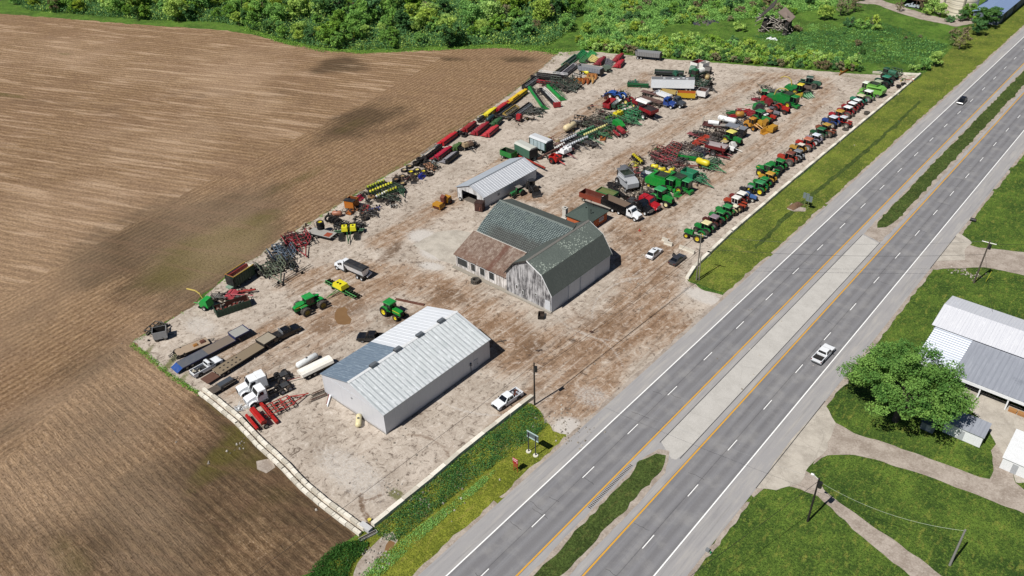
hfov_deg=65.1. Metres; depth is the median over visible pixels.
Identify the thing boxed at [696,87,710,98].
feeder wagon
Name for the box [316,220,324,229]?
tyre stack
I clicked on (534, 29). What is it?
tree
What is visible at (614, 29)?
scrub undergrowth
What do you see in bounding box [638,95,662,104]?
flatbed truck body
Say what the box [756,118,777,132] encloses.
wheel loader
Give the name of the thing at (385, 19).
tree
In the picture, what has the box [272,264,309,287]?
header cart
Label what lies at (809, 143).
farm tractor
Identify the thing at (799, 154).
farm tractor
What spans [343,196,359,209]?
feed box
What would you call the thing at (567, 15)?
tree
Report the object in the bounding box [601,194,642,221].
dump truck
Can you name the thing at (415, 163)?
tyre pile
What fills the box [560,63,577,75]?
combine header
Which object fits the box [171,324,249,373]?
step deck trailer
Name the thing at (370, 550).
loose rocks
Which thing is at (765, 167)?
farm tractor
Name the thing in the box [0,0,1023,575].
ground
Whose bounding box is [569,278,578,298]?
sliding door
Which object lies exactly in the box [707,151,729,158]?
red ramp
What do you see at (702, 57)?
shrub
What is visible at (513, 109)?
combine header
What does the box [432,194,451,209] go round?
yellow roller
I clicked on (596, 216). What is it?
brick office
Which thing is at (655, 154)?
folding cultivator
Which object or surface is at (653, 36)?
shrub
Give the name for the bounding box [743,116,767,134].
wheel loader
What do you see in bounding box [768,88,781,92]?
disc plough
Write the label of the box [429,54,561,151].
lot edge weeds
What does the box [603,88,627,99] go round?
tractor loader
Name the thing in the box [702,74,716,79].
tan tank
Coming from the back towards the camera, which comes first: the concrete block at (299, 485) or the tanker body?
the tanker body
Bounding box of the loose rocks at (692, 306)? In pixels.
[591,254,813,365]
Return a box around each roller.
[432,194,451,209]
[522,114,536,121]
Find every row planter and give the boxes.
[324,278,361,298]
[334,224,364,243]
[366,179,386,190]
[369,181,394,194]
[374,190,389,202]
[377,186,399,198]
[458,140,475,151]
[553,142,566,151]
[556,145,576,158]
[560,134,579,143]
[562,136,590,149]
[574,125,598,137]
[576,130,603,144]
[583,123,609,136]
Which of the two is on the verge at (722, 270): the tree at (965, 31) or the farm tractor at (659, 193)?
the tree at (965, 31)
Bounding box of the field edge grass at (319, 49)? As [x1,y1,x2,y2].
[241,27,570,55]
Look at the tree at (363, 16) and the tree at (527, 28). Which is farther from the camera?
the tree at (363, 16)
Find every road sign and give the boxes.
[803,192,809,205]
[806,195,812,208]
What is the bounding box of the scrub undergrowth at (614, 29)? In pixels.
[576,0,855,46]
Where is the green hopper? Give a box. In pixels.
[672,70,681,76]
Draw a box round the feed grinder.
[680,167,698,178]
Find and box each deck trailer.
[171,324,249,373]
[201,331,276,383]
[308,227,338,238]
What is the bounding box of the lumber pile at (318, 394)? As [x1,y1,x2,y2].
[310,388,328,401]
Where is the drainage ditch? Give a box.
[754,100,919,248]
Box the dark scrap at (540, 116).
[523,111,542,117]
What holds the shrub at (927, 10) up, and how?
on the ground at (932, 32)
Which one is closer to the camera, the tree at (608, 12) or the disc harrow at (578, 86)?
the disc harrow at (578, 86)
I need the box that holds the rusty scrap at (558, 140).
[548,136,564,141]
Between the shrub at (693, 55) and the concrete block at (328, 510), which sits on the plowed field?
the concrete block at (328, 510)
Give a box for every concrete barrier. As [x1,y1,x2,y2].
[664,240,672,246]
[678,245,686,250]
[686,247,694,254]
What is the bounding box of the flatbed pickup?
[272,323,301,341]
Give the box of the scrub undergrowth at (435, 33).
[13,0,577,49]
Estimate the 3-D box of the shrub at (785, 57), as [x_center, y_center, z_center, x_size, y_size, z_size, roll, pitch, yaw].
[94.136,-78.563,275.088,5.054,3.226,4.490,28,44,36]
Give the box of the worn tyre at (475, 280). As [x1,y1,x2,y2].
[471,277,479,284]
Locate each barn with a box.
[452,199,611,313]
[755,0,794,35]
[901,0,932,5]
[921,296,1023,409]
[972,0,1023,24]
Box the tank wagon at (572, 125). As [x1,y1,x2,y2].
[562,121,576,133]
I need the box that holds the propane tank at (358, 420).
[355,413,361,427]
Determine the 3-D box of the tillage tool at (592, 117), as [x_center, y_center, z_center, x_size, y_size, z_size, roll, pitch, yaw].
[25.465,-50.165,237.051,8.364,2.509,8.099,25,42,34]
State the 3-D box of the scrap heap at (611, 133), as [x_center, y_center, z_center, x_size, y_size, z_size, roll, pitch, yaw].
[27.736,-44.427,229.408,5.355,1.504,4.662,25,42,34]
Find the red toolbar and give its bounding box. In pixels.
[259,402,278,423]
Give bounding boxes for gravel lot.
[133,51,914,531]
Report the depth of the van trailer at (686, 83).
255.27 m
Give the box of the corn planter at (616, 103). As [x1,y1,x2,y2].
[611,99,621,108]
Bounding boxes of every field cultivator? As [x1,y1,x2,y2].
[263,393,308,418]
[524,107,542,115]
[553,141,563,147]
[564,132,581,137]
[579,119,596,127]
[623,118,639,125]
[650,148,678,164]
[655,140,682,154]
[666,158,683,167]
[667,139,687,150]
[667,150,687,158]
[672,141,694,153]
[690,146,709,153]
[694,172,709,179]
[700,162,725,172]
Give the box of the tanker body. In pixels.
[287,355,333,380]
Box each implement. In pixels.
[342,208,354,214]
[352,190,364,200]
[422,162,433,170]
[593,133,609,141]
[712,127,726,138]
[749,95,760,100]
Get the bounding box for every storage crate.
[1008,407,1017,413]
[1017,410,1023,416]
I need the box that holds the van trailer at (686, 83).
[651,76,694,90]
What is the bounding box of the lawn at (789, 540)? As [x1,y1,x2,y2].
[694,161,1023,575]
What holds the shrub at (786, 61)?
on the ground at (932, 32)
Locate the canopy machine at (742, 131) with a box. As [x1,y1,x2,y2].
[725,122,748,137]
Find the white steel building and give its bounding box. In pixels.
[320,306,490,434]
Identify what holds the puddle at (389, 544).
on the washout at (361, 567)
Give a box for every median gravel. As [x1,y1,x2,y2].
[529,449,668,575]
[864,69,1023,241]
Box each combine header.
[421,142,441,158]
[430,145,452,160]
[436,131,457,145]
[439,150,459,163]
[451,142,461,150]
[460,121,476,131]
[469,121,489,134]
[480,125,499,136]
[482,107,496,117]
[490,117,502,125]
[495,100,508,111]
[495,103,512,117]
[502,104,519,116]
[506,94,520,103]
[509,88,527,100]
[512,102,533,116]
[522,77,537,88]
[528,85,548,108]
[530,73,560,81]
[536,70,568,78]
[539,88,560,107]
[546,83,566,100]
[553,62,569,74]
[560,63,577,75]
[561,54,578,67]
[576,50,587,58]
[579,55,587,62]
[579,78,589,84]
[584,77,594,83]
[586,50,596,57]
[586,73,597,79]
[588,55,597,61]
[592,56,605,64]
[604,58,613,66]
[612,53,623,61]
[613,59,624,67]
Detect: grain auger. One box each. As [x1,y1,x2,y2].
[517,154,545,168]
[549,153,564,164]
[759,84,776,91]
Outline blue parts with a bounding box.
[408,171,425,179]
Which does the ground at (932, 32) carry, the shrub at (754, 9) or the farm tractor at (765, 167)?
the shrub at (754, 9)
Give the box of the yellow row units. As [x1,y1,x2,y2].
[629,153,646,165]
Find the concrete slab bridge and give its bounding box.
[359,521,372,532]
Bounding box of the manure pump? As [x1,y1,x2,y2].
[222,289,252,299]
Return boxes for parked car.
[645,247,662,259]
[668,253,686,265]
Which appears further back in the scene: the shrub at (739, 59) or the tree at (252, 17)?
the tree at (252, 17)
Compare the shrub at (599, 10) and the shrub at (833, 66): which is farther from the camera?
the shrub at (599, 10)
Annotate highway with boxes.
[418,28,1023,575]
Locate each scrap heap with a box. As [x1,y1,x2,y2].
[300,221,316,229]
[350,205,362,211]
[351,214,365,220]
[405,173,419,180]
[421,163,437,172]
[602,128,613,136]
[628,158,640,167]
[629,186,649,197]
[633,184,655,194]
[636,174,648,185]
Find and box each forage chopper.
[186,288,213,310]
[761,88,788,98]
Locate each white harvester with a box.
[690,59,704,68]
[699,61,709,67]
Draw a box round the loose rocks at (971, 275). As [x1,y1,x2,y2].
[949,266,986,280]
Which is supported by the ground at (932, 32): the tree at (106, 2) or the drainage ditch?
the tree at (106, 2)
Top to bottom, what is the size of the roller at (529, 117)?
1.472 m
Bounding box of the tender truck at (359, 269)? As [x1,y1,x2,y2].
[334,258,371,280]
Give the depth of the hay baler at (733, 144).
217.66 m
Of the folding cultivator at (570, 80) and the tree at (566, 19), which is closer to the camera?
the folding cultivator at (570, 80)
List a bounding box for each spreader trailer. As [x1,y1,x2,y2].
[660,88,676,94]
[677,90,695,99]
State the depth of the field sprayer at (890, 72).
259.46 m
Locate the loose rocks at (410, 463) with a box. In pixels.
[349,428,499,521]
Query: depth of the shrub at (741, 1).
336.89 m
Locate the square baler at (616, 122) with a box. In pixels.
[612,118,626,130]
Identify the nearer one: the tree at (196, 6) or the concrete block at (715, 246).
the concrete block at (715, 246)
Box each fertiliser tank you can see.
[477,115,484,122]
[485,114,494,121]
[735,110,744,118]
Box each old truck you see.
[653,96,676,108]
[673,95,686,108]
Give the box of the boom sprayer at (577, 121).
[570,114,586,127]
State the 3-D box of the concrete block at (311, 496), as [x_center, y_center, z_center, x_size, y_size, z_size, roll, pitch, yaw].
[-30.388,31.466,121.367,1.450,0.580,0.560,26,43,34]
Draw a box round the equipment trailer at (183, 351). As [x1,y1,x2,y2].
[168,337,213,360]
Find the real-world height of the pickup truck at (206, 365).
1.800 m
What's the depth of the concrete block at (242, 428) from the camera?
133.48 m
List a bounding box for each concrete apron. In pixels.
[757,405,834,489]
[937,233,971,260]
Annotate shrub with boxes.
[575,34,583,41]
[581,41,591,49]
[590,37,602,45]
[591,42,602,50]
[593,18,604,25]
[596,6,605,17]
[601,27,610,34]
[605,43,614,51]
[612,44,623,52]
[620,3,629,9]
[620,41,630,51]
[622,8,634,13]
[623,11,634,20]
[623,43,631,52]
[624,34,633,41]
[629,0,637,6]
[629,46,638,53]
[631,11,640,18]
[637,34,646,41]
[638,23,649,31]
[639,41,652,50]
[640,12,652,19]
[643,36,653,41]
[646,33,656,38]
[651,39,661,45]
[654,43,666,50]
[657,35,668,41]
[659,7,671,17]
[662,40,673,46]
[664,48,673,56]
[671,32,681,41]
[673,43,684,52]
[673,48,682,56]
[678,38,688,44]
[681,51,689,58]
[683,48,693,56]
[687,5,699,12]
[687,31,698,37]
[689,0,700,6]
[689,52,696,58]
[693,1,702,6]
[693,46,702,56]
[694,35,702,42]
[695,51,704,59]
[696,44,707,51]
[699,8,709,17]
[700,39,710,46]
[704,46,716,52]
[704,53,713,60]
[705,34,714,40]
[708,49,718,57]
[710,0,720,7]
[710,52,720,60]
[711,35,720,41]
[715,39,723,44]
[717,46,726,52]
[719,6,729,13]
[720,48,733,56]
[721,54,730,60]
[722,52,734,61]
[727,39,738,45]
[731,35,739,42]
[733,21,746,30]
[734,0,744,3]
[734,6,746,12]
[734,56,741,62]
[738,40,747,47]
[741,52,750,61]
[743,57,751,63]
[744,38,756,45]
[746,47,757,54]
[749,7,760,15]
[749,53,760,62]
[752,58,761,63]
[753,45,762,54]
[756,1,765,9]
[760,50,774,57]
[760,57,768,64]
[763,0,772,5]
[767,47,780,54]
[767,49,776,56]
[767,55,777,64]
[773,2,782,11]
[774,45,784,51]
[777,59,784,66]
[779,55,793,62]
[780,0,791,5]
[783,51,795,57]
[784,43,797,51]
[784,57,793,66]
[788,8,797,13]
[792,25,802,31]
[793,53,806,58]
[795,59,804,67]
[802,61,812,68]
[803,48,812,55]
[810,51,823,60]
[813,60,823,68]
[820,54,830,60]
[822,60,832,69]
[828,51,843,60]
[829,61,839,69]
[830,56,845,65]
[834,52,843,60]
[835,61,846,70]
[839,60,852,68]
[843,16,854,26]
[847,54,861,62]
[853,62,863,70]
[854,18,869,28]
[855,39,862,45]
[859,48,865,53]
[864,14,880,23]
[871,23,881,28]
[908,64,919,70]
[921,7,933,14]
[944,15,955,21]
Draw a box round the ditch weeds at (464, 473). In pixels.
[379,411,541,540]
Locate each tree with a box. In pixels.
[25,0,37,5]
[45,0,60,10]
[47,0,59,9]
[59,0,72,7]
[66,2,78,11]
[72,0,86,10]
[104,0,128,7]
[106,0,124,14]
[121,4,133,13]
[126,0,144,6]
[130,5,139,18]
[137,5,150,16]
[138,0,151,6]
[156,0,166,9]
[162,0,189,20]
[178,3,197,19]
[184,1,199,14]
[192,0,209,7]
[210,0,226,4]
[210,7,221,16]
[221,4,236,17]
[225,0,243,14]
[229,0,249,3]
[229,11,241,25]
[239,10,249,19]
[242,10,261,29]
[243,6,257,16]
[248,0,269,17]
[261,21,275,30]
[262,2,286,21]
[269,0,281,4]
[275,20,283,28]
[276,14,283,21]
[276,24,288,38]
[286,0,307,16]
[290,23,303,31]
[293,30,304,39]
[298,21,306,28]
[303,27,315,39]
[304,0,310,9]
[309,1,326,14]
[310,0,333,15]
[311,13,322,24]
[313,26,321,36]
[315,28,333,43]
[320,21,344,39]
[325,0,346,10]
[328,8,346,24]
[328,29,342,41]
[330,31,344,46]
[340,18,365,39]
[341,5,355,20]
[345,9,368,25]
[349,0,377,21]
[358,9,368,22]
[360,24,372,33]
[365,0,384,19]
[376,22,385,29]
[377,0,398,6]
[377,29,390,42]
[379,0,396,15]
[380,16,391,24]
[383,6,401,24]
[385,26,399,40]
[388,36,397,46]
[394,10,410,32]
[398,19,413,32]
[404,2,419,16]
[405,0,421,5]
[408,16,425,29]
[413,32,422,42]
[415,7,440,27]
[417,2,437,17]
[427,16,438,30]
[435,15,461,42]
[436,22,461,45]
[437,0,451,11]
[441,13,450,19]
[457,0,471,14]
[461,3,482,25]
[466,26,478,35]
[476,18,489,31]
[480,0,504,18]
[480,26,492,37]
[488,13,505,28]
[497,0,510,10]
[498,4,510,19]
[501,0,523,6]
[503,21,510,29]
[503,30,512,40]
[506,17,514,26]
[508,6,520,16]
[508,8,524,21]
[512,17,531,33]
[514,16,531,35]
[518,0,531,6]
[526,0,540,13]
[530,0,553,20]
[532,20,540,28]
[532,27,538,36]
[533,8,547,19]
[549,0,570,11]
[558,17,574,29]
[559,13,574,21]
[562,0,585,11]
[581,22,593,32]
[604,10,613,17]
[610,31,625,41]
[618,24,628,33]
[629,21,642,29]
[665,1,681,12]
[673,14,681,22]
[723,0,732,10]
[804,0,814,4]
[816,4,835,19]
[836,0,850,14]
[837,338,978,432]
[849,0,861,11]
[895,2,904,10]
[918,0,927,8]
[919,57,932,70]
[923,0,940,9]
[929,50,943,65]
[934,2,948,16]
[948,27,972,47]
[956,9,969,19]
[962,3,977,18]
[971,19,988,34]
[975,7,1001,27]
[987,6,1003,18]
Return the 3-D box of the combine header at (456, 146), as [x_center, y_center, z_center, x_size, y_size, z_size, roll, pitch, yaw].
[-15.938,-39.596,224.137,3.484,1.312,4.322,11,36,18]
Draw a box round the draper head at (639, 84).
[627,80,648,87]
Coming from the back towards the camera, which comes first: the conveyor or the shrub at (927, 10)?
the shrub at (927, 10)
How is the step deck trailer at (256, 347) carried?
on the gravel lot
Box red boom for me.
[236,287,255,296]
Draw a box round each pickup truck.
[189,356,223,377]
[356,330,383,342]
[491,387,523,410]
[811,343,835,364]
[904,3,920,8]
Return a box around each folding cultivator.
[544,75,560,84]
[549,78,567,89]
[563,72,581,82]
[647,145,669,158]
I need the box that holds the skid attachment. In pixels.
[147,325,175,341]
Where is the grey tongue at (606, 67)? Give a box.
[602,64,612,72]
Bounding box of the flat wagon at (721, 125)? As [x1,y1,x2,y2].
[711,123,727,128]
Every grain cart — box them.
[639,104,658,120]
[705,141,732,155]
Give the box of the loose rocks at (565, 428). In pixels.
[532,404,605,449]
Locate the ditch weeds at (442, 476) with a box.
[374,403,549,540]
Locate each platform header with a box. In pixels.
[607,180,628,199]
[677,151,696,160]
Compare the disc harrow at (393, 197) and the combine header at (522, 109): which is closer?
the disc harrow at (393, 197)
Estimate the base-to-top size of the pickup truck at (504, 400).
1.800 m
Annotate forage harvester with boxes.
[781,76,804,93]
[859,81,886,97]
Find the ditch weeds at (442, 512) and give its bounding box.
[361,468,498,575]
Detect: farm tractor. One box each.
[379,297,405,321]
[509,185,524,198]
[623,97,637,107]
[650,185,674,207]
[683,227,705,242]
[693,219,714,235]
[701,213,722,229]
[708,209,729,224]
[715,203,735,216]
[720,139,735,153]
[722,129,742,146]
[723,194,747,211]
[729,190,749,203]
[732,204,740,215]
[739,185,755,194]
[745,191,757,202]
[747,179,768,195]
[751,108,771,123]
[753,176,772,188]
[756,162,780,177]
[758,171,777,183]
[766,109,776,120]
[768,106,779,116]
[769,158,788,172]
[773,103,790,114]
[776,150,797,166]
[789,142,806,152]
[793,148,804,162]
[795,136,815,151]
[796,83,811,92]
[798,75,821,89]
[805,132,822,145]
[809,126,827,138]
[815,122,836,137]
[821,115,840,128]
[827,109,846,117]
[837,105,854,118]
[837,115,852,127]
[841,101,858,112]
[847,98,863,108]
[850,93,867,104]
[856,89,874,102]
[874,75,893,87]
[875,79,884,85]
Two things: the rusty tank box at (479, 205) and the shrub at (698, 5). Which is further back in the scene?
the shrub at (698, 5)
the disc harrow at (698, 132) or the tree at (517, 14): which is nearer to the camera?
the disc harrow at (698, 132)
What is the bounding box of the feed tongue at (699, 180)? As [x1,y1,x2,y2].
[693,175,713,187]
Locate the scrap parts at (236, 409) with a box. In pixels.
[233,402,248,411]
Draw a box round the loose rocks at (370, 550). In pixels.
[358,533,393,574]
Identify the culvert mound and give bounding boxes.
[786,201,803,209]
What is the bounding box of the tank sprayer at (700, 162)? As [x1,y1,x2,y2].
[689,157,710,168]
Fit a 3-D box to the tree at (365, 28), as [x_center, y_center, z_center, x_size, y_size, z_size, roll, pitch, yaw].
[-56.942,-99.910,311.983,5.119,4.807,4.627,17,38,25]
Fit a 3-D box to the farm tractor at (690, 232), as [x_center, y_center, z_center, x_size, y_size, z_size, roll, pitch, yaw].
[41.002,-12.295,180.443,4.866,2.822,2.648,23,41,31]
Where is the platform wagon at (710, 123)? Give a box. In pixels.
[702,115,723,128]
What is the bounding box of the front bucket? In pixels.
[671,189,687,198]
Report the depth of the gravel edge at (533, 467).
144.67 m
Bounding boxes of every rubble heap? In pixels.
[690,20,711,25]
[703,18,718,23]
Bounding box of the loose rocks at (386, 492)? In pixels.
[372,471,433,517]
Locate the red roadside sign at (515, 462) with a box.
[513,457,517,471]
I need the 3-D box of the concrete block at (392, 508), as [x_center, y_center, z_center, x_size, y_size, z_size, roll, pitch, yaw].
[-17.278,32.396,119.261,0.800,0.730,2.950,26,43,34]
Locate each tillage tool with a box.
[264,242,297,269]
[279,228,312,256]
[550,76,576,87]
[559,79,582,90]
[583,109,609,123]
[598,113,620,125]
[613,109,641,125]
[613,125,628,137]
[693,74,714,87]
[877,67,902,76]
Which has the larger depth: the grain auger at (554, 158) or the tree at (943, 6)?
the tree at (943, 6)
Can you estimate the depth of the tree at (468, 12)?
313.31 m
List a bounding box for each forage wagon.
[514,140,537,161]
[529,133,552,153]
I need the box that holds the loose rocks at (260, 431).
[207,430,261,464]
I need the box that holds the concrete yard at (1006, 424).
[958,384,1023,482]
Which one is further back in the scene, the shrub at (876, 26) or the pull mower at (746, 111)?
the shrub at (876, 26)
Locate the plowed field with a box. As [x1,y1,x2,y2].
[0,14,554,575]
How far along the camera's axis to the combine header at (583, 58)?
281.48 m
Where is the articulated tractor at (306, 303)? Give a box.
[292,292,327,316]
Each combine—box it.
[615,167,638,192]
[645,169,676,192]
[670,170,693,194]
[773,89,800,108]
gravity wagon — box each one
[500,147,516,160]
[602,97,616,109]
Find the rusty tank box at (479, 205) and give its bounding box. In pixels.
[474,199,484,211]
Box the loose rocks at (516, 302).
[327,163,753,463]
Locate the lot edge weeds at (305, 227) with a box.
[133,154,419,342]
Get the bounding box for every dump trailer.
[578,63,603,75]
[635,49,661,60]
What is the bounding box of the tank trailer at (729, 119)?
[718,115,740,126]
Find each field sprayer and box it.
[687,67,707,79]
[879,67,899,79]
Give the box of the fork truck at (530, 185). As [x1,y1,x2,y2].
[525,178,541,197]
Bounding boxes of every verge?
[322,403,567,575]
[687,4,1023,292]
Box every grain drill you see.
[245,406,268,431]
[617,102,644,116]
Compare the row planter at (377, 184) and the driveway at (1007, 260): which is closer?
the driveway at (1007, 260)
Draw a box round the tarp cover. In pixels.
[636,97,651,106]
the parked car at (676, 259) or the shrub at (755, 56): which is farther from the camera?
the shrub at (755, 56)
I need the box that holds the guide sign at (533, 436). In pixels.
[526,430,538,457]
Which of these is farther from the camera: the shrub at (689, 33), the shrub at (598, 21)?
the shrub at (598, 21)
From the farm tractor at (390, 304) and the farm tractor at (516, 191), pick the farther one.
the farm tractor at (516, 191)
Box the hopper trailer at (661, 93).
[654,90,672,97]
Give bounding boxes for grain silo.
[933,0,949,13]
[946,0,979,17]
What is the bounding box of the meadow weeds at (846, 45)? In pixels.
[753,23,946,64]
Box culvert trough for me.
[358,529,377,541]
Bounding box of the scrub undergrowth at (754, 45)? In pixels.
[579,33,866,70]
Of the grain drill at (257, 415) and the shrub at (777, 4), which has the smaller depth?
the grain drill at (257, 415)
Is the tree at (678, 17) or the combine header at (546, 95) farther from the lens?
the tree at (678, 17)
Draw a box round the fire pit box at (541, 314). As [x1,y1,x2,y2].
[538,311,544,318]
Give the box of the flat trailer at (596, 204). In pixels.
[584,199,610,209]
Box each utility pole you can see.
[533,362,536,404]
[696,233,706,279]
[806,473,822,521]
[948,529,965,565]
[973,240,996,282]
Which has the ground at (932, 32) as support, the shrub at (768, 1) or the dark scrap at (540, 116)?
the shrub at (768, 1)
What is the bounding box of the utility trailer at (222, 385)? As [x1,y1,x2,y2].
[208,376,238,393]
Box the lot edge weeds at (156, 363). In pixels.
[129,343,198,395]
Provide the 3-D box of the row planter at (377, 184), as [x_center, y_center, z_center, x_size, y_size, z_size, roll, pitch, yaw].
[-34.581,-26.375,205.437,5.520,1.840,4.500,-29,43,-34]
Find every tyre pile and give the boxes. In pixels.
[412,161,419,166]
[416,157,422,162]
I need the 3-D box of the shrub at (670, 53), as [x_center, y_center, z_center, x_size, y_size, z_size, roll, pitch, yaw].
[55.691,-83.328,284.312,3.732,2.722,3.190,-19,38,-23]
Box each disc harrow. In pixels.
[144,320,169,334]
[255,263,272,277]
[265,254,287,270]
[270,242,286,253]
[277,242,297,254]
[283,227,299,242]
[292,230,312,243]
[332,219,350,230]
[348,219,366,230]
[359,206,378,217]
[382,193,400,201]
[390,182,402,190]
[500,112,515,120]
[529,107,547,114]
[556,85,575,92]
[565,142,580,150]
[570,83,584,89]
[573,135,592,144]
[598,123,616,131]
[627,114,644,120]
[638,166,659,171]
[642,188,654,194]
[661,150,676,157]
[671,156,688,162]
[688,151,706,159]
[692,125,711,136]
[701,138,716,144]
[707,156,725,164]
[709,136,721,142]
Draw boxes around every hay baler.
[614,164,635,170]
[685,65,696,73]
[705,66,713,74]
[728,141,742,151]
[753,103,763,109]
[764,98,773,106]
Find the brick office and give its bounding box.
[565,200,608,226]
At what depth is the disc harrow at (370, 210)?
193.47 m
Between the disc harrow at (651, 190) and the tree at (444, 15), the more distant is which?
the tree at (444, 15)
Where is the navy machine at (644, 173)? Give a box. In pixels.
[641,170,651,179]
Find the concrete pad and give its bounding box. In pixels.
[413,230,470,264]
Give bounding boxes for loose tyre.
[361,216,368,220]
[392,177,399,182]
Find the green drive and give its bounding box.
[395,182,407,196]
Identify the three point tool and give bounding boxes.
[359,196,378,204]
[361,190,375,199]
[379,198,394,204]
[386,199,405,207]
[405,178,417,183]
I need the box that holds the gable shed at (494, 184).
[456,157,537,207]
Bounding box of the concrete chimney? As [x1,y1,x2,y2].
[561,206,568,219]
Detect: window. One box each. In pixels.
[457,257,467,267]
[471,263,475,271]
[480,267,484,275]
[489,271,494,280]
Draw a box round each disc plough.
[254,254,288,282]
[280,255,297,271]
[583,140,601,147]
[597,130,612,138]
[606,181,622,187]
[640,90,658,95]
[654,159,671,166]
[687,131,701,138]
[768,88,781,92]
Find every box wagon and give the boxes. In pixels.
[579,188,604,203]
[595,186,618,196]
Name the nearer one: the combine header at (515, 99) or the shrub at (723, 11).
the combine header at (515, 99)
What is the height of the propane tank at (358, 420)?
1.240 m
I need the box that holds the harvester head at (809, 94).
[802,91,813,98]
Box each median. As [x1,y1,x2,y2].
[534,453,665,575]
[877,71,1023,227]
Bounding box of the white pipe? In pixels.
[326,394,330,406]
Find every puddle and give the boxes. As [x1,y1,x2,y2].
[335,307,351,324]
[385,540,394,550]
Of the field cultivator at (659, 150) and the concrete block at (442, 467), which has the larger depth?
the field cultivator at (659, 150)
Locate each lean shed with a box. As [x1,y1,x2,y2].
[920,416,938,433]
[942,411,991,446]
[999,429,1023,477]
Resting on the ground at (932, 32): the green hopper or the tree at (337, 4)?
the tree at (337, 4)
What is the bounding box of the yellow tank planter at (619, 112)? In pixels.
[604,109,627,120]
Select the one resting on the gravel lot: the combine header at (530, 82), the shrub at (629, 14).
the combine header at (530, 82)
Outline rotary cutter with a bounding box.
[358,203,371,210]
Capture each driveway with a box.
[790,471,940,575]
[813,423,1023,512]
[857,0,975,26]
[931,245,1023,274]
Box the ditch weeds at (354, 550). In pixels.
[306,538,368,575]
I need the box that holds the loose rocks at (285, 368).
[114,293,481,510]
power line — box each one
[250,366,531,575]
[535,240,691,363]
[536,256,694,372]
[538,368,815,478]
[539,252,696,368]
[691,482,816,575]
[700,248,983,255]
[715,237,979,243]
[824,484,963,530]
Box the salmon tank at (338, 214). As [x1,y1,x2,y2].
[326,208,346,217]
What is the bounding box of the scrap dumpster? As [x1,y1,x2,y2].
[212,294,251,317]
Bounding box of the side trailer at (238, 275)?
[224,261,254,288]
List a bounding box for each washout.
[256,459,274,472]
[353,532,396,575]
[787,203,805,210]
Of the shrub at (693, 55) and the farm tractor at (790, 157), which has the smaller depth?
the farm tractor at (790, 157)
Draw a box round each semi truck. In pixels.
[235,369,291,396]
[243,380,292,406]
[626,191,661,212]
[627,196,654,215]
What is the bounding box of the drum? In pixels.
[514,113,526,124]
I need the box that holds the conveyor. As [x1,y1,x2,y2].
[536,148,555,159]
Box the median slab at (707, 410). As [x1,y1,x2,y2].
[661,235,878,459]
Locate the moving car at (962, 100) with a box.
[957,96,967,104]
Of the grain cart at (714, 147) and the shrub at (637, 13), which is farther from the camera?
the shrub at (637, 13)
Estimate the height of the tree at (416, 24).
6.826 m
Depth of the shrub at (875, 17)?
308.72 m
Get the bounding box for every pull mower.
[685,138,703,145]
[692,134,709,141]
[723,110,735,115]
[725,113,737,119]
[737,108,750,115]
[745,110,754,116]
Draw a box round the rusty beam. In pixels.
[395,298,424,305]
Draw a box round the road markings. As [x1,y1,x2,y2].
[446,37,1023,575]
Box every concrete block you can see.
[226,405,232,412]
[239,426,245,433]
[243,430,249,437]
[252,431,258,438]
[252,439,258,447]
[257,435,263,443]
[257,444,263,451]
[261,440,267,447]
[262,449,268,456]
[266,444,273,452]
[271,449,278,456]
[272,458,279,465]
[276,454,283,461]
[277,463,283,470]
[281,467,288,474]
[282,458,288,465]
[286,463,292,470]
[286,472,292,479]
[291,467,297,475]
[291,477,297,485]
[296,472,302,481]
[296,482,302,490]
[301,478,306,486]
[301,487,308,495]
[306,482,312,491]
[307,492,314,500]
[311,487,318,496]
[313,497,320,505]
[317,492,324,500]
[319,502,327,510]
[323,497,331,505]
[325,507,333,515]
[330,502,338,510]
[332,512,340,520]
[336,507,345,515]
[338,517,346,525]
[343,512,351,520]
[345,522,353,530]
[350,517,358,525]
[352,527,361,535]
[357,522,363,530]
[371,510,389,527]
[386,498,404,514]
[401,486,419,502]
[416,475,433,489]
[430,463,446,478]
[444,452,459,467]
[456,441,472,455]
[470,431,484,445]
[482,421,497,434]
[495,412,509,425]
[507,403,521,416]
[519,394,533,406]
[685,271,691,279]
[712,243,718,248]
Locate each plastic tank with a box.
[296,353,317,367]
[651,163,663,168]
[658,166,669,170]
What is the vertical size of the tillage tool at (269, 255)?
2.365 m
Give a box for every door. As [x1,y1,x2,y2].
[474,358,478,369]
[545,300,549,310]
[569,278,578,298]
[580,267,594,290]
[925,425,931,432]
[957,430,964,439]
[1010,464,1018,474]
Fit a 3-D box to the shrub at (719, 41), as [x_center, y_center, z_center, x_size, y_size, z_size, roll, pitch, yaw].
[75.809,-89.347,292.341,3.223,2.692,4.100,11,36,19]
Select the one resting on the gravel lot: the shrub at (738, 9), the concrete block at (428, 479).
the concrete block at (428, 479)
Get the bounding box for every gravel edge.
[413,25,1023,575]
[687,151,1023,575]

